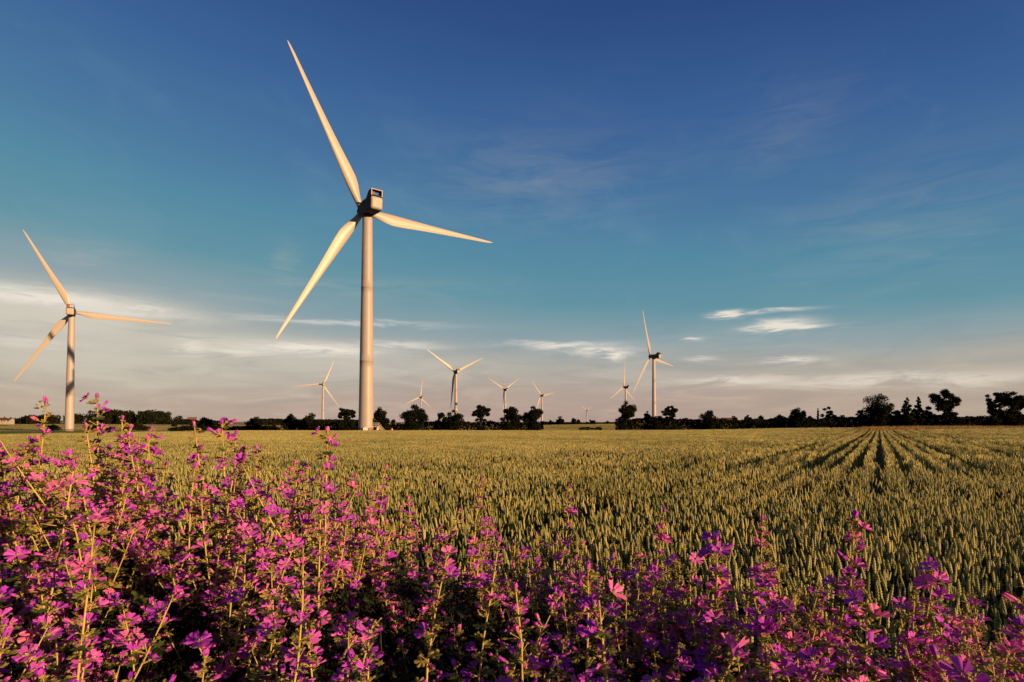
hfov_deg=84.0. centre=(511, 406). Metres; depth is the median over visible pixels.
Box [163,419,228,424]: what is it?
hedge
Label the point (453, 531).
mallow plant
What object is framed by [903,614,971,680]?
mallow plant
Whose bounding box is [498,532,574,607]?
mallow plant
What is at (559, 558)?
mallow plant
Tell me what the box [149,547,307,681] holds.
mallow plant
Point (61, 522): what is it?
mallow plant
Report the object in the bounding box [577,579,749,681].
mallow plant
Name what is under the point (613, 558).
mallow plant
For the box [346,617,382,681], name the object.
mallow plant
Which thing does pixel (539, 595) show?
mallow plant
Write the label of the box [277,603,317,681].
mallow plant
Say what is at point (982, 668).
mallow plant
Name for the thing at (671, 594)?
mallow plant
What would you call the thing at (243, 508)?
mallow plant
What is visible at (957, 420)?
bush
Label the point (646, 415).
tree
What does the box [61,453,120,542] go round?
mallow plant
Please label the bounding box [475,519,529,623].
mallow plant
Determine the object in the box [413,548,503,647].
mallow plant
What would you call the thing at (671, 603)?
mallow plant
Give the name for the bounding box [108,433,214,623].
mallow plant
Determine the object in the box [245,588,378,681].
mallow plant
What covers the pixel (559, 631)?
mallow plant
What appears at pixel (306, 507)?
mallow plant
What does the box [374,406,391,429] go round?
tree
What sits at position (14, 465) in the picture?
mallow plant
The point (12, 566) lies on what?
mallow plant
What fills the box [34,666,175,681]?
mallow plant
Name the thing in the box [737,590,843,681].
mallow plant
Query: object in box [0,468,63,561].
mallow plant
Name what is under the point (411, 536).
mallow plant
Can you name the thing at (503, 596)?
mallow plant
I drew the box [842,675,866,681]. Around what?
mallow plant
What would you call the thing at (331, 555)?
mallow plant
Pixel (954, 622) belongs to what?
mallow plant
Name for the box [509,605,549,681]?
mallow plant
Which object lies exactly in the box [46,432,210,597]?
mallow plant
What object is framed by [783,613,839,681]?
mallow plant
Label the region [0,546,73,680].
mallow plant
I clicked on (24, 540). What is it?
mallow plant
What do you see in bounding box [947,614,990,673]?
mallow plant
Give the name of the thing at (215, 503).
mallow plant
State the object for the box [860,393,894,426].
tree
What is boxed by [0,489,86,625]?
mallow plant
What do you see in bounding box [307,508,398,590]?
mallow plant
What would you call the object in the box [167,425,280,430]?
hedge
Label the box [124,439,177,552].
mallow plant
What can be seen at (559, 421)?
tree
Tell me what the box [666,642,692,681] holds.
mallow plant
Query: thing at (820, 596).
mallow plant
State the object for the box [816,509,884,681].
mallow plant
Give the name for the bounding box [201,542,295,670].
mallow plant
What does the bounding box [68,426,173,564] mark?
mallow plant
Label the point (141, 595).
mallow plant
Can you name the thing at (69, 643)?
mallow plant
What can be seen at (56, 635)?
mallow plant
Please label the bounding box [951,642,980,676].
mallow plant
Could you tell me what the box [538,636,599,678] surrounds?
mallow plant
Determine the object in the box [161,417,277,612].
mallow plant
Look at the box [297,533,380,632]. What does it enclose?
mallow plant
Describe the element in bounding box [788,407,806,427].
tree
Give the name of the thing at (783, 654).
mallow plant
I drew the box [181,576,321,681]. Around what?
mallow plant
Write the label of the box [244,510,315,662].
mallow plant
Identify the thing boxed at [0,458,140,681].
mallow plant
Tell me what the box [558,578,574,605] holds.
mallow plant
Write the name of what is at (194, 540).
mallow plant
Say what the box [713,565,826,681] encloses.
mallow plant
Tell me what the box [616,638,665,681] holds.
mallow plant
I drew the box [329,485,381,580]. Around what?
mallow plant
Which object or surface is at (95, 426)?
hedge
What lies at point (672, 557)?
mallow plant
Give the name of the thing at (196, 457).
mallow plant
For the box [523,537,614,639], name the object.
mallow plant
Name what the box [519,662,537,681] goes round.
mallow plant
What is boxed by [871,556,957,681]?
mallow plant
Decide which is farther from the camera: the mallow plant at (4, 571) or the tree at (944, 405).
the tree at (944, 405)
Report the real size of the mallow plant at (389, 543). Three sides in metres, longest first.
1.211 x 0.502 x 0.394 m
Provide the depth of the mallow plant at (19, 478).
2.78 m
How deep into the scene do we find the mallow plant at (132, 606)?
1.93 m
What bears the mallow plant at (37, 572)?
on the ground at (879, 461)
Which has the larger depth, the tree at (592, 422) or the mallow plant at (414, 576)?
the tree at (592, 422)
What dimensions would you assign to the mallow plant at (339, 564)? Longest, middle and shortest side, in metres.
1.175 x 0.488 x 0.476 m
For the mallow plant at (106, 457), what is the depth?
2.53 m
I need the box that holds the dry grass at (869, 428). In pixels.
[852,425,1023,432]
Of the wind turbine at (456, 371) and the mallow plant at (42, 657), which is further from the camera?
the wind turbine at (456, 371)
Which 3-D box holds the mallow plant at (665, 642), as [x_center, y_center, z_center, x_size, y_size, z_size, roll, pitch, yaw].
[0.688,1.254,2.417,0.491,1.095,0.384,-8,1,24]
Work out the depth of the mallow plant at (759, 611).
1.54 m
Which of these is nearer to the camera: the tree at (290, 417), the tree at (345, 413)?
the tree at (345, 413)
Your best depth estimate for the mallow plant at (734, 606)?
2.57 m
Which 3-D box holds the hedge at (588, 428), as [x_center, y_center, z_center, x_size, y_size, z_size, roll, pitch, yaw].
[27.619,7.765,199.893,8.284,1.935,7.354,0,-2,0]
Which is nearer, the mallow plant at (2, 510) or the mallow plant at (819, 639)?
the mallow plant at (819, 639)
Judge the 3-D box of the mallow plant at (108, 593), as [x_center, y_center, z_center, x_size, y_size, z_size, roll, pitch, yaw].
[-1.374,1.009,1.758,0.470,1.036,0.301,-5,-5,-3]
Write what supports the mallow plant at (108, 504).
on the ground at (879, 461)
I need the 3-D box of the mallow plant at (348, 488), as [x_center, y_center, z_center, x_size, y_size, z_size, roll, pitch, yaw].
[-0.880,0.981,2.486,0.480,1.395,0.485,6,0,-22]
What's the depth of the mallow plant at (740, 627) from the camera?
2.36 m
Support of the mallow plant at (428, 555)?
on the ground at (879, 461)
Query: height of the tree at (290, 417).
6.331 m
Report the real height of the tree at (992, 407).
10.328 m
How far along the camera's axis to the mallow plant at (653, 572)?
2.54 m
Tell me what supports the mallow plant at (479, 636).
on the ground at (879, 461)
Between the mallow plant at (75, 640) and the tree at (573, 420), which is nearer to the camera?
the mallow plant at (75, 640)
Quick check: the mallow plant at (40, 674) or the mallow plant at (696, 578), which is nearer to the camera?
the mallow plant at (40, 674)
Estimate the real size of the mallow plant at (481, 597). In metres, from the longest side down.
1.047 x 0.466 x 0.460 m
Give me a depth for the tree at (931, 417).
155.58 m
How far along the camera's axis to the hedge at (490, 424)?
181.24 m
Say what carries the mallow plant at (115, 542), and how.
on the ground at (879, 461)
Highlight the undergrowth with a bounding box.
[0,540,740,681]
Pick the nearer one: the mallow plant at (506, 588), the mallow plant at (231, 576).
the mallow plant at (231, 576)
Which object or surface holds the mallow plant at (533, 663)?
on the ground at (879, 461)
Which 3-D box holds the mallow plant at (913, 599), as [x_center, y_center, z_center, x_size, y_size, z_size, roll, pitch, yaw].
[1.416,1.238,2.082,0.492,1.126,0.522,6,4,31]
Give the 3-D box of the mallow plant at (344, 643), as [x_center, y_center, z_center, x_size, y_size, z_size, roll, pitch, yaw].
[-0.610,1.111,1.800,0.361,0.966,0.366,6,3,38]
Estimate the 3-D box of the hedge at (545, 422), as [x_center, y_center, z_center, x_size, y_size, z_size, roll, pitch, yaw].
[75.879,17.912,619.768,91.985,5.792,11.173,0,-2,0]
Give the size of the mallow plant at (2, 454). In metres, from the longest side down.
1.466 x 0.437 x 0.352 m
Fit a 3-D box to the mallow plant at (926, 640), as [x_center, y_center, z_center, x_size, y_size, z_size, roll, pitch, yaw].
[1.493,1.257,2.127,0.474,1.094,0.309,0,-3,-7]
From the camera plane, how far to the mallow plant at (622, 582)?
2.83 m
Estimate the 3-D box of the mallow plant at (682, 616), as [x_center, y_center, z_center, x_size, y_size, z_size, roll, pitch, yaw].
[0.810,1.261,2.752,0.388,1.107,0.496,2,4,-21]
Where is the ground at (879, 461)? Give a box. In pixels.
[0,421,1013,571]
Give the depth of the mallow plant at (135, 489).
2.36 m
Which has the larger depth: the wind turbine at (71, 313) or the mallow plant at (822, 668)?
the wind turbine at (71, 313)
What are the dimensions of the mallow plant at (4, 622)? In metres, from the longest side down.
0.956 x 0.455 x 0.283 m
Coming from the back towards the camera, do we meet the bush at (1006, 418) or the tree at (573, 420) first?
the tree at (573, 420)
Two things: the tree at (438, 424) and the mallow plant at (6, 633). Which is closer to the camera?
the mallow plant at (6, 633)
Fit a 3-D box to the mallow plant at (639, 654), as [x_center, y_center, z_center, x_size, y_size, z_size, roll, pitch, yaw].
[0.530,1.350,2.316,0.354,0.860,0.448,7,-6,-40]
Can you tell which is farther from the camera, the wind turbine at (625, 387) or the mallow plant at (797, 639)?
the wind turbine at (625, 387)
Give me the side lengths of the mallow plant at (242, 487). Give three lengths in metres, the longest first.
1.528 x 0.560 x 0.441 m
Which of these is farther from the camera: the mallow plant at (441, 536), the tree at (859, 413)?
the tree at (859, 413)
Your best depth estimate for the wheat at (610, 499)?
9.11 m
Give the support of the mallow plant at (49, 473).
on the ground at (879, 461)
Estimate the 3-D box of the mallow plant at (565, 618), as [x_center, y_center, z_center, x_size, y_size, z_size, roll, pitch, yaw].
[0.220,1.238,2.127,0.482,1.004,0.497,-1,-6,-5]
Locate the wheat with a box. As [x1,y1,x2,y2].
[0,427,1023,681]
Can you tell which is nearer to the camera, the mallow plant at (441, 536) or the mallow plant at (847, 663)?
the mallow plant at (847, 663)
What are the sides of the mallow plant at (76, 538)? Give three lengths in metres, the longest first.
1.285 x 0.551 x 0.525 m
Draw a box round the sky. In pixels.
[0,0,1023,421]
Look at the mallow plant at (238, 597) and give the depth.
1.71 m
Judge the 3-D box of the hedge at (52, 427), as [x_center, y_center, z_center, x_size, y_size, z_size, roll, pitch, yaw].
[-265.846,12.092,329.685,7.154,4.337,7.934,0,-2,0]
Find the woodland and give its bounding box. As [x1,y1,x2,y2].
[13,408,182,424]
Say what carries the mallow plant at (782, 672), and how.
on the ground at (879, 461)
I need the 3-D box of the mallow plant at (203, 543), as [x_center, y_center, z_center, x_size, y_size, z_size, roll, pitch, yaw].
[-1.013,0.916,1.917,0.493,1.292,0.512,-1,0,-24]
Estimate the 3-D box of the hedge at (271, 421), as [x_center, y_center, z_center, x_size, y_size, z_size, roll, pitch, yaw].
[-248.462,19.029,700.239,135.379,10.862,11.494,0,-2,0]
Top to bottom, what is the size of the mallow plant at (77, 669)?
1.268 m
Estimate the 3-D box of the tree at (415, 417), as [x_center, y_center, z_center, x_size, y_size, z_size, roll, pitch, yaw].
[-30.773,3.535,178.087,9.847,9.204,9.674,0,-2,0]
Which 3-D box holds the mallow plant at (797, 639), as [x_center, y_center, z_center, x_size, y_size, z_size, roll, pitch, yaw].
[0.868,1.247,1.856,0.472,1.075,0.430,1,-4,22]
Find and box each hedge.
[45,424,62,430]
[83,424,112,430]
[119,422,149,430]
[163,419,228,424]
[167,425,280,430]
[260,418,358,424]
[278,420,357,430]
[388,420,543,430]
[540,421,614,424]
[579,427,601,429]
[614,417,794,429]
[790,414,1023,427]
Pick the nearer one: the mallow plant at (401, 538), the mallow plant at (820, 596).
the mallow plant at (820, 596)
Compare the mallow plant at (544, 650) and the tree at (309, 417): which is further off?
the tree at (309, 417)
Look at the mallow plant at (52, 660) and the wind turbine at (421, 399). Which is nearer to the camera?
the mallow plant at (52, 660)
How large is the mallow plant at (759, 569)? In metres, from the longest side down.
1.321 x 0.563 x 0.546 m
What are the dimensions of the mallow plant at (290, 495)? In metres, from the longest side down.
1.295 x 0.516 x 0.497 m
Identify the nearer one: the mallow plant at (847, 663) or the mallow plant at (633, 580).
the mallow plant at (847, 663)
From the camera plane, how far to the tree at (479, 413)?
177.22 m
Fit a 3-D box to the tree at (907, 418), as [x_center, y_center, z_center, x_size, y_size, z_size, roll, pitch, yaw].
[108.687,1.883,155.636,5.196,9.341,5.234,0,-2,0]
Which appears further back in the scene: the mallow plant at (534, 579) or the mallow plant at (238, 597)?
the mallow plant at (534, 579)
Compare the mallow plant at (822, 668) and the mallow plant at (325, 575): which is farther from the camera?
the mallow plant at (325, 575)
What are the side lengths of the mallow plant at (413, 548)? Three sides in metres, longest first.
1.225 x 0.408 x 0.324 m
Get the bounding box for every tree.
[189,417,216,426]
[244,416,267,430]
[282,413,296,429]
[298,412,323,429]
[337,407,355,420]
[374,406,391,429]
[399,404,428,429]
[432,412,446,429]
[443,410,464,429]
[471,405,490,429]
[500,406,522,429]
[522,406,543,429]
[554,416,565,424]
[570,418,576,423]
[585,420,596,423]
[617,401,636,429]
[643,411,650,425]
[661,405,677,429]
[695,410,724,429]
[774,414,784,427]
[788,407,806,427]
[820,407,836,423]
[855,410,865,427]
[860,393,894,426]
[888,410,900,426]
[897,397,918,426]
[913,397,925,425]
[924,406,937,426]
[928,388,962,425]
[981,392,1008,426]
[996,391,1023,426]
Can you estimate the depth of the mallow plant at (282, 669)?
1.48 m
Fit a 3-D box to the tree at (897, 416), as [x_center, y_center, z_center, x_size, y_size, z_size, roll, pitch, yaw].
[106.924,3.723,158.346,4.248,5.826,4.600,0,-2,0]
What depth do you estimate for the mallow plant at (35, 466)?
2.23 m
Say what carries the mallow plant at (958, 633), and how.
on the ground at (879, 461)
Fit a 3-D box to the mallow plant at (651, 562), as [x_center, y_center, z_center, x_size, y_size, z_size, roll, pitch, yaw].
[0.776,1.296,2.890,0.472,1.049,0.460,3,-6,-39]
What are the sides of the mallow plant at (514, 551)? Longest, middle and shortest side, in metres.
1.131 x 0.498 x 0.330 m
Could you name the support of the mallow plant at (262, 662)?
on the ground at (879, 461)
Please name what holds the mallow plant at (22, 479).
on the ground at (879, 461)
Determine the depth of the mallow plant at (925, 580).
2.01 m
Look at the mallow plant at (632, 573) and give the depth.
2.46 m
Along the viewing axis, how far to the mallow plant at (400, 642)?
1.91 m
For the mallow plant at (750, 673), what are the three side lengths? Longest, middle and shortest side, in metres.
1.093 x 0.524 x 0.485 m
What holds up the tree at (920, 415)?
on the ground at (879, 461)
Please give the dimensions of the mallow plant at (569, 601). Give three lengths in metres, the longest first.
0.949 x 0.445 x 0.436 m
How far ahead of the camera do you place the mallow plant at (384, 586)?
2.15 m
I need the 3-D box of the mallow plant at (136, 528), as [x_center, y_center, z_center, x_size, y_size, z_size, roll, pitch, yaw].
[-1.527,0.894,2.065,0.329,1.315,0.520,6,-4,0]
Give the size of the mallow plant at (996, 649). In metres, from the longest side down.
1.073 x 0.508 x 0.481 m
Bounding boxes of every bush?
[329,419,357,430]
[642,415,677,429]
[940,412,962,426]
[989,408,1023,426]
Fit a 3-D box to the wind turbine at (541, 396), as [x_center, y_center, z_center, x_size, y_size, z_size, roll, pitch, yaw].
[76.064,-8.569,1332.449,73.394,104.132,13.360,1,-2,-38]
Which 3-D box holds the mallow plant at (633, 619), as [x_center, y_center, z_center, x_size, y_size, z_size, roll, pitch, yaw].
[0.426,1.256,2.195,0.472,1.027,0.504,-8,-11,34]
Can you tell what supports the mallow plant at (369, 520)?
on the ground at (879, 461)
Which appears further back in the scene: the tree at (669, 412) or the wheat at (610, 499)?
the tree at (669, 412)
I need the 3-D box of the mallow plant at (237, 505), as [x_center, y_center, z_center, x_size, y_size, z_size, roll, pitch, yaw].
[-0.747,0.935,2.052,0.527,1.367,0.516,-7,-9,28]
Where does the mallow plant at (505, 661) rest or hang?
on the ground at (879, 461)
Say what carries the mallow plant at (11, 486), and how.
on the ground at (879, 461)
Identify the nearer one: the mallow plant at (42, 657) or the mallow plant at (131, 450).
the mallow plant at (42, 657)
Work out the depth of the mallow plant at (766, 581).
2.21 m
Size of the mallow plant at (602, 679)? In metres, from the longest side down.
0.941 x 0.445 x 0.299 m
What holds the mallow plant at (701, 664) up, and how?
on the ground at (879, 461)
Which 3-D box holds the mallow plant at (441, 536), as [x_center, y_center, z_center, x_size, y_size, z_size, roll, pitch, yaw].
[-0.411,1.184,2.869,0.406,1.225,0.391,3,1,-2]
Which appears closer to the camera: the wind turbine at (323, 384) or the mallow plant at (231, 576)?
the mallow plant at (231, 576)
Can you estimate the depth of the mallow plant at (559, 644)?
1.93 m
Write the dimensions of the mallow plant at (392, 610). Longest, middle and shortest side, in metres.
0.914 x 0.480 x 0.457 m
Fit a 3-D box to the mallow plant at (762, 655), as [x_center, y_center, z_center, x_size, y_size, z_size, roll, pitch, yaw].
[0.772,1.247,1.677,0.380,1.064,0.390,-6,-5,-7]
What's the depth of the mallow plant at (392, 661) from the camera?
1.92 m
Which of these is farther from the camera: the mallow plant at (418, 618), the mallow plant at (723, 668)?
the mallow plant at (418, 618)
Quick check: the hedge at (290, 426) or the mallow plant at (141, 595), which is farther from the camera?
the hedge at (290, 426)
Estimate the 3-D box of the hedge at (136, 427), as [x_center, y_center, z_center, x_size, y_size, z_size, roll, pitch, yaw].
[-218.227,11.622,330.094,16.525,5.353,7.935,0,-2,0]
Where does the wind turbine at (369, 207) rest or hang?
on the ground at (879, 461)
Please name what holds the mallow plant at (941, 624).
on the ground at (879, 461)
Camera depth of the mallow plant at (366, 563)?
2.85 m
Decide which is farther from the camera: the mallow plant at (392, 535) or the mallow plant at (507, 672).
the mallow plant at (392, 535)
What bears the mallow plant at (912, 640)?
on the ground at (879, 461)
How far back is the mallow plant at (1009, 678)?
1.78 m
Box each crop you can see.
[0,424,645,430]
[0,431,198,433]
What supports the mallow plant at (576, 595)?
on the ground at (879, 461)
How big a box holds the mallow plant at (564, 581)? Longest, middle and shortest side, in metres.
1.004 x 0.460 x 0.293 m
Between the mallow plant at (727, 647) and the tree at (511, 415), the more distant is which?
the tree at (511, 415)
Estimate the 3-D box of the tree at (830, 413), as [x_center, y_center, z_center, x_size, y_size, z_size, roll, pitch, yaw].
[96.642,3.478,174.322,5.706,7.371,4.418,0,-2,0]
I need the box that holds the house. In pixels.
[2,417,14,423]
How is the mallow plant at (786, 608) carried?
on the ground at (879, 461)
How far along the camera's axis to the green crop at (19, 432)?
140.34 m
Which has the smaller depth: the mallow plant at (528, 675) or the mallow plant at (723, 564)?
the mallow plant at (528, 675)
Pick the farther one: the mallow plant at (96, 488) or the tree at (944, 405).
the tree at (944, 405)
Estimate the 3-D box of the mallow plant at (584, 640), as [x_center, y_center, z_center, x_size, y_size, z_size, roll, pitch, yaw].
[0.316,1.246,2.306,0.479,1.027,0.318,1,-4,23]
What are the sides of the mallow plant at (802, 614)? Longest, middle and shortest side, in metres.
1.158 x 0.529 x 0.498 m
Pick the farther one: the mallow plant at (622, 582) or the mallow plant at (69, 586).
the mallow plant at (622, 582)
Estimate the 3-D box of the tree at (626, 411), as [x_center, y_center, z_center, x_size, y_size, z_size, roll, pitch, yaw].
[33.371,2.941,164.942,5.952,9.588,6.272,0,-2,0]
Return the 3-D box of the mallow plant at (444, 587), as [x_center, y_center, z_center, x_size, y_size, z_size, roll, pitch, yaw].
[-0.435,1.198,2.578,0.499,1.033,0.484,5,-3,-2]
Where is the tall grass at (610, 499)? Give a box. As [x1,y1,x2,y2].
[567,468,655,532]
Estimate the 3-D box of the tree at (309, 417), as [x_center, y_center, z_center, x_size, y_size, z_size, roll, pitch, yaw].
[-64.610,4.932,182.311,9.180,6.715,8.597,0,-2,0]
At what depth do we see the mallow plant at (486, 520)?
2.89 m
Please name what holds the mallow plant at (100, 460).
on the ground at (879, 461)
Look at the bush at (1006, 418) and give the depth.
149.68 m
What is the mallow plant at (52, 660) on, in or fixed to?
on the ground at (879, 461)
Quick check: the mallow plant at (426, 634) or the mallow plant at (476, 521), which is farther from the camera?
the mallow plant at (476, 521)
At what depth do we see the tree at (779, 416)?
179.48 m
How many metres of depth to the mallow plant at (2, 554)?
2.08 m
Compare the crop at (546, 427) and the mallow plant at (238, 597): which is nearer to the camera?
the mallow plant at (238, 597)
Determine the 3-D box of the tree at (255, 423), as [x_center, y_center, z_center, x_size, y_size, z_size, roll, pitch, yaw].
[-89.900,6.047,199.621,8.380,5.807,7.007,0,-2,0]
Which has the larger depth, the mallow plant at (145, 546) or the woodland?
the woodland
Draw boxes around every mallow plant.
[0,392,145,603]
[0,396,128,572]
[0,437,79,580]
[0,442,49,562]
[0,443,42,564]
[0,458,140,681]
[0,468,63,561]
[0,475,124,601]
[0,478,103,625]
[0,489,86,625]
[0,518,57,645]
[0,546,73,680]
[0,559,21,620]
[0,561,155,664]
[0,563,69,681]
[0,615,60,681]
[0,618,55,681]
[0,624,90,681]
[1,423,154,590]
[2,472,146,625]
[2,543,24,601]
[3,517,36,626]
[4,443,34,542]
[7,567,99,629]
[10,550,143,679]
[13,487,200,678]
[13,564,134,646]
[18,424,194,599]
[19,480,39,539]
[19,567,121,681]
[19,661,108,681]
[21,512,162,641]
[24,427,159,583]
[26,448,164,657]
[28,444,109,562]
[33,455,80,556]
[33,461,127,558]
[34,651,65,681]
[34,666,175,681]
[40,627,73,678]
[45,415,230,600]
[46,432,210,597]
[46,658,61,681]
[49,507,74,588]
[53,626,102,681]
[57,507,189,681]
[58,467,118,555]
[58,592,172,681]
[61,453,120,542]
[62,626,92,663]
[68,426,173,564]
[68,446,140,557]
[76,485,144,562]
[80,444,139,541]
[86,514,203,635]
[97,477,131,620]
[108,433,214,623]
[112,434,196,579]
[114,434,184,626]
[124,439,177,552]
[127,485,288,680]
[129,462,270,659]
[134,420,312,646]
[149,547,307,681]
[160,430,275,572]
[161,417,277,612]
[174,445,319,603]
[181,542,303,668]
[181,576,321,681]
[182,466,306,665]
[190,503,212,606]
[190,647,221,681]
[194,447,304,603]
[200,474,224,559]
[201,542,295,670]
[208,569,277,666]
[213,530,336,681]
[218,445,289,652]
[218,488,307,651]
[228,475,378,674]
[233,426,378,653]
[240,625,279,681]
[244,471,336,626]
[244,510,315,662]
[245,460,350,580]
[245,537,316,681]
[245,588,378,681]
[267,462,361,652]
[277,524,345,643]
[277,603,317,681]
[277,664,293,681]
[297,516,373,644]
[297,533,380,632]
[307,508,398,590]
[309,507,392,607]
[310,464,425,602]
[312,474,369,616]
[321,484,440,612]
[328,623,384,681]
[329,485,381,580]
[331,611,369,679]
[335,582,404,679]
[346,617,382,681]
[349,507,377,621]
[351,491,405,577]
[352,506,395,576]
[354,496,421,608]
[354,536,395,584]
[355,605,409,677]
[369,518,437,594]
[375,570,419,647]
[385,658,402,680]
[387,505,422,597]
[389,575,445,649]
[396,638,447,681]
[400,519,420,590]
[404,585,479,667]
[406,608,431,657]
[411,545,459,681]
[412,508,486,604]
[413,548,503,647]
[417,559,471,623]
[420,534,463,603]
[420,624,466,681]
[422,537,488,632]
[431,525,453,594]
[431,627,456,673]
[439,477,539,637]
[445,534,490,605]
[448,582,542,681]
[460,536,563,681]
[468,516,504,606]
[470,539,520,619]
[470,573,529,664]
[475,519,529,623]
[480,522,505,620]
[482,563,522,619]
[483,562,576,641]
[484,569,511,672]
[488,639,570,681]
[491,483,602,643]
[495,665,514,681]
[497,640,556,681]
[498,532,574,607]
[503,579,522,607]
[505,601,618,668]
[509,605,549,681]
[511,602,579,678]
[515,576,584,673]
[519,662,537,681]
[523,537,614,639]
[527,621,552,676]
[533,539,575,621]
[534,535,584,605]
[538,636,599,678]
[544,587,597,663]
[544,633,574,681]
[550,568,602,645]
[557,593,628,681]
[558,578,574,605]
[564,588,602,627]
[567,562,602,681]
[569,558,621,630]
[569,577,653,681]
[572,548,667,654]
[575,507,707,680]
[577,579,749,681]
[589,552,652,659]
[590,541,690,644]
[591,602,632,681]
[593,631,665,681]
[596,667,618,681]
[605,545,644,643]
[608,561,690,677]
[610,590,679,681]
[615,554,705,677]
[615,570,722,681]
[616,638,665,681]
[620,549,707,664]
[628,554,769,681]
[631,565,734,676]
[633,559,691,633]
[637,558,709,657]
[644,569,703,678]
[649,552,722,678]
[651,550,754,675]
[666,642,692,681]
[679,643,719,680]
[684,531,773,681]
[685,515,826,677]
[690,554,741,667]
[691,581,779,681]
[700,677,714,681]
[703,631,806,681]
[710,624,750,681]
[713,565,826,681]
[715,571,845,681]
[718,666,735,681]
[723,580,788,662]
[734,625,819,680]
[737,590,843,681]
[738,622,766,681]
[750,638,780,681]
[751,589,894,681]
[753,586,803,681]
[756,574,856,672]
[760,645,795,681]
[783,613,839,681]
[791,578,871,681]
[792,620,841,681]
[793,583,829,680]
[797,657,837,681]
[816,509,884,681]
[829,594,934,680]
[834,586,921,681]
[837,643,859,681]
[837,643,865,681]
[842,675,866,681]
[858,561,951,681]
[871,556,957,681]
[873,650,902,681]
[890,596,933,681]
[892,606,954,681]
[897,677,920,681]
[902,592,989,667]
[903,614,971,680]
[916,600,977,681]
[928,577,1023,681]
[932,603,994,680]
[932,636,1023,681]
[934,611,987,680]
[938,655,989,681]
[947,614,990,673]
[947,638,974,674]
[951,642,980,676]
[956,594,1023,679]
[959,641,999,680]
[961,591,993,681]
[965,658,986,680]
[973,637,1017,681]
[977,653,1008,681]
[985,637,1023,681]
[988,625,1023,681]
[992,628,1023,681]
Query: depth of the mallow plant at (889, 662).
1.54 m
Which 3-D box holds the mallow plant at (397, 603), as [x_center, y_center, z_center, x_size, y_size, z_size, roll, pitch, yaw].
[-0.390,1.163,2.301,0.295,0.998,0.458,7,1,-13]
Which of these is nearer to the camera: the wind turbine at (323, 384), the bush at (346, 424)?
the bush at (346, 424)
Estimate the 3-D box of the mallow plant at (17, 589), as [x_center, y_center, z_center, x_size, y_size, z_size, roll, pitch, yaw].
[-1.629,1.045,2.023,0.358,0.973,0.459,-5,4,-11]
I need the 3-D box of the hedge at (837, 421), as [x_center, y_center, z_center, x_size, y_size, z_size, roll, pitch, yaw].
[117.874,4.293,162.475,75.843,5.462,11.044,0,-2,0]
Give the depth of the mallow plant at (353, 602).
2.33 m
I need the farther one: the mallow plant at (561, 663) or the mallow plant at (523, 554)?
the mallow plant at (523, 554)
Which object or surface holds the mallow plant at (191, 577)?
on the ground at (879, 461)
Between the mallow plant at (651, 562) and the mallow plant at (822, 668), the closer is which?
the mallow plant at (822, 668)
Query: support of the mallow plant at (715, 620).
on the ground at (879, 461)
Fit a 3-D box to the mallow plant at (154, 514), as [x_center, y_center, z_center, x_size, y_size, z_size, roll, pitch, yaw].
[-1.439,0.839,2.049,0.479,1.392,0.487,-1,3,29]
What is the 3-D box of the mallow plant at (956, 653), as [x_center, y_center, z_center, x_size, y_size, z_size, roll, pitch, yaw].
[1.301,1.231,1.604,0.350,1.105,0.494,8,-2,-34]
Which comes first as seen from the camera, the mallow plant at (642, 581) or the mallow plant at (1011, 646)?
the mallow plant at (1011, 646)
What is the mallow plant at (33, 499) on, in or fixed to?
on the ground at (879, 461)
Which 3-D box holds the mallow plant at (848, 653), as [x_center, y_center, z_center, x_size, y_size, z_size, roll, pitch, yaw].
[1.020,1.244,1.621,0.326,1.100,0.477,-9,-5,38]
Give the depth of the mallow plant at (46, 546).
2.37 m
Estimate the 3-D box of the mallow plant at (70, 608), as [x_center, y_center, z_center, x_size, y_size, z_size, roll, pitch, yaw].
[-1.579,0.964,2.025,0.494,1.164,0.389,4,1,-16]
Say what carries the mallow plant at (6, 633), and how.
on the ground at (879, 461)
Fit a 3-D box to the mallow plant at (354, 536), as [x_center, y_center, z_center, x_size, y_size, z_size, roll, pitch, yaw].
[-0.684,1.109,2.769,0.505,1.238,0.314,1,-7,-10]
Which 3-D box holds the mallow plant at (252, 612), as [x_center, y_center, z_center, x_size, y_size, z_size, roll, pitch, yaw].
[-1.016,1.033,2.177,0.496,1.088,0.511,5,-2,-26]
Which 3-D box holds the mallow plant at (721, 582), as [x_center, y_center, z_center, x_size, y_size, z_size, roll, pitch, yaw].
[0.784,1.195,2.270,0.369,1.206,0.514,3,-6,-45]
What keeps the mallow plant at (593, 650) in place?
on the ground at (879, 461)
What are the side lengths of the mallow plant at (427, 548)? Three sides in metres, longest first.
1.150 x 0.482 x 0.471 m
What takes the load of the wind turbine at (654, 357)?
on the ground at (879, 461)
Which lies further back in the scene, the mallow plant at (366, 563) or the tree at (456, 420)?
the tree at (456, 420)
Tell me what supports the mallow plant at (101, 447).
on the ground at (879, 461)
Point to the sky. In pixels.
(808, 205)
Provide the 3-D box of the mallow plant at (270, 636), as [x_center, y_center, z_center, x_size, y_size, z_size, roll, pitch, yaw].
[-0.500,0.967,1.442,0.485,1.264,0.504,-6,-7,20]
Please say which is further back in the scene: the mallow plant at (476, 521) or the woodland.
the woodland
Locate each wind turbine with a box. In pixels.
[14,230,170,430]
[276,40,492,429]
[300,362,337,418]
[406,381,429,407]
[427,349,481,412]
[489,378,517,420]
[532,381,552,420]
[614,371,632,400]
[633,310,671,416]
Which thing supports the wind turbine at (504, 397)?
on the ground at (879, 461)
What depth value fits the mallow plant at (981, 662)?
2.02 m
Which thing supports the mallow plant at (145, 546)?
on the ground at (879, 461)
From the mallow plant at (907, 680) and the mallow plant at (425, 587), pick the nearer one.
the mallow plant at (907, 680)
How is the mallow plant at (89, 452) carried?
on the ground at (879, 461)
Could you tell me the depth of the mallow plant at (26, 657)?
1.42 m

